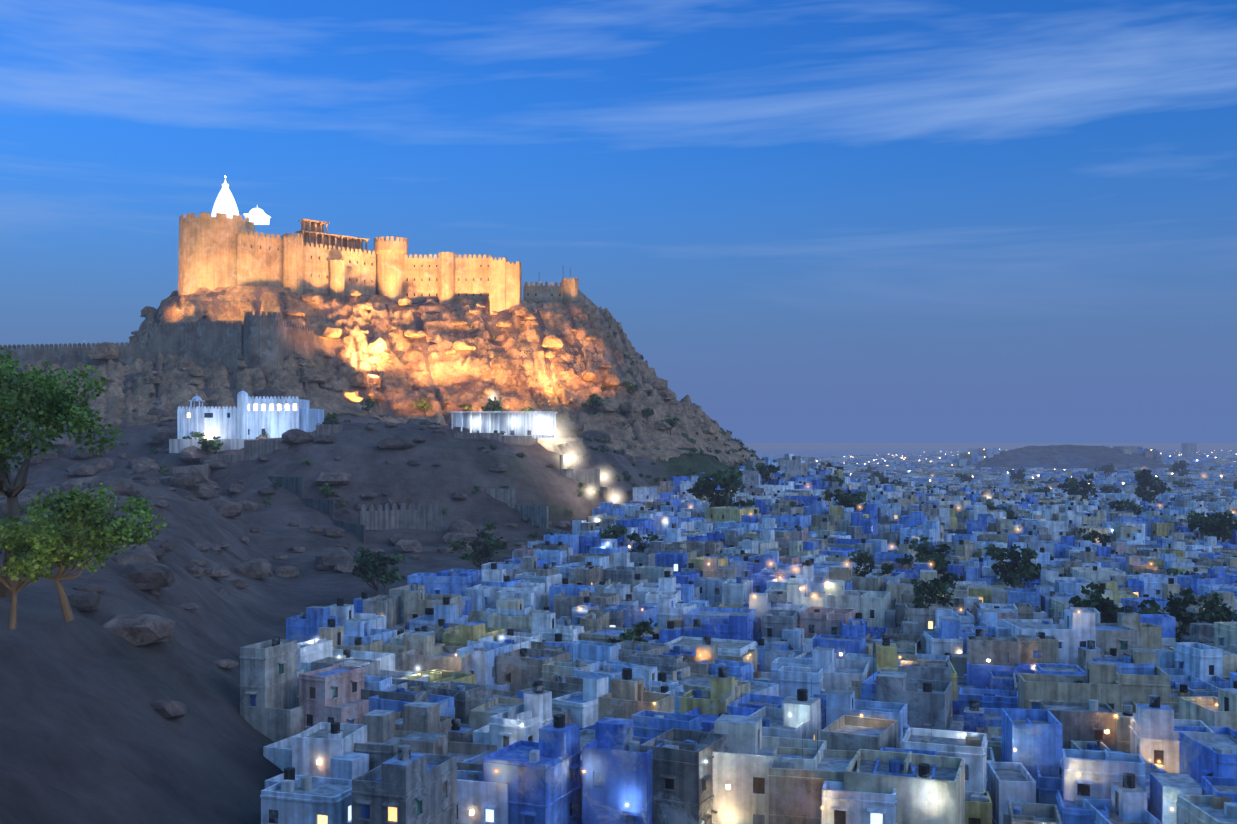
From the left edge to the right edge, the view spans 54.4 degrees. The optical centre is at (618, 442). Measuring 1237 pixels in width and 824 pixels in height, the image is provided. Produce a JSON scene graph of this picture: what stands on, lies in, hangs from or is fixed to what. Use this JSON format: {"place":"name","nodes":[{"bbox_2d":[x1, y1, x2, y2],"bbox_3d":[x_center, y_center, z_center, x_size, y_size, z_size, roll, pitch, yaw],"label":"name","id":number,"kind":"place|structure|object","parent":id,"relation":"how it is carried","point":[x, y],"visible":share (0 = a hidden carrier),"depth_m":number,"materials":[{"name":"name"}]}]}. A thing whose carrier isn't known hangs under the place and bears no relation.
{"place":"outdoors","nodes":[
{"label":"outdoors","id":0,"kind":"place"},
{"bbox_2d":[1,285,753,464],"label":"cliff","id":1,"kind":"structure","parent":0,"point":[351,315],"depth_m":449.27,"materials":[{"name":"brown stone"}]},
{"bbox_2d":[0,287,1236,823],"bbox_3d":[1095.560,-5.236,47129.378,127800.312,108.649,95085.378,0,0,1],"label":"terrain","id":2,"kind":"structure","parent":0,"point":[88,735],"depth_m":203.80,"materials":[{"name":"brown soil"}]},
{"bbox_2d":[0,212,596,375],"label":"fort","id":3,"kind":"structure","parent":2,"relation":"on","point":[220,250],"depth_m":446.38,"materials":[{"name":"stone"}]},
{"bbox_2d":[212,176,270,224],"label":"temple","id":4,"kind":"structure","parent":3,"relation":"on","point":[225,202],"depth_m":447.23,"materials":[{"name":"white paint"}]},
{"bbox_2d":[0,289,718,719],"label":"boulders","id":5,"kind":"object","parent":2,"relation":"on","point":[142,569],"visible":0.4,"depth_m":313.34,"materials":[{"name":"brown stone"}]},
{"bbox_2d":[169,389,557,452],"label":"hill buildings","id":6,"kind":"structure","parent":2,"relation":"on","point":[248,418],"depth_m":344.83,"materials":[{"name":"white paint"}]},
{"bbox_2d":[173,425,613,543],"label":"retaining walls","id":7,"kind":"structure","parent":2,"relation":"on","point":[419,518],"depth_m":317.01,"materials":[{"name":"stone"}]},
{"bbox_2d":[0,391,1229,638],"bbox_3d":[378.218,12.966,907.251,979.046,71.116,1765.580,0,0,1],"label":"wood","id":8,"kind":"object","parent":2,"relation":"on","point":[10,489],"visible":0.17,"depth_m":37.86,"materials":[{"name":"brown plant"}]},
{"bbox_2d":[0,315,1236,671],"bbox_3d":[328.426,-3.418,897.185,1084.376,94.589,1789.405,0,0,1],"label":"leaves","id":9,"kind":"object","parent":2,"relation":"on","point":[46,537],"visible":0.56,"depth_m":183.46,"materials":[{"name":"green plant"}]},
{"bbox_2d":[239,443,1236,823],"bbox_3d":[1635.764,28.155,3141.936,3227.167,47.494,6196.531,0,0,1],"label":"city","id":10,"kind":"object","parent":2,"relation":"on","point":[397,713],"visible":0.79,"depth_m":142.37},
{"bbox_2d":[316,421,1217,816],"bbox_3d":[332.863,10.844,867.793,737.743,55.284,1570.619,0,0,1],"label":"lamps","id":11,"kind":"object","parent":10,"relation":"attached to","point":[700,655],"depth_m":118.71,"materials":[{"name":"glass"}]},
{"bbox_2d":[317,449,1215,814],"bbox_3d":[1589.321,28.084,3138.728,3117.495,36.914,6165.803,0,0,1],"label":"city bulbs","id":12,"kind":"object","parent":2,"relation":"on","point":[841,653],"visible":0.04,"depth_m":150.71,"materials":[{"name":"yellow glass"}]},
{"bbox_2d":[0,0,1236,442],"label":"sky","id":13,"kind":"structure","parent":0,"point":[812,221],"materials":[{"name":"blue"}]}
]}

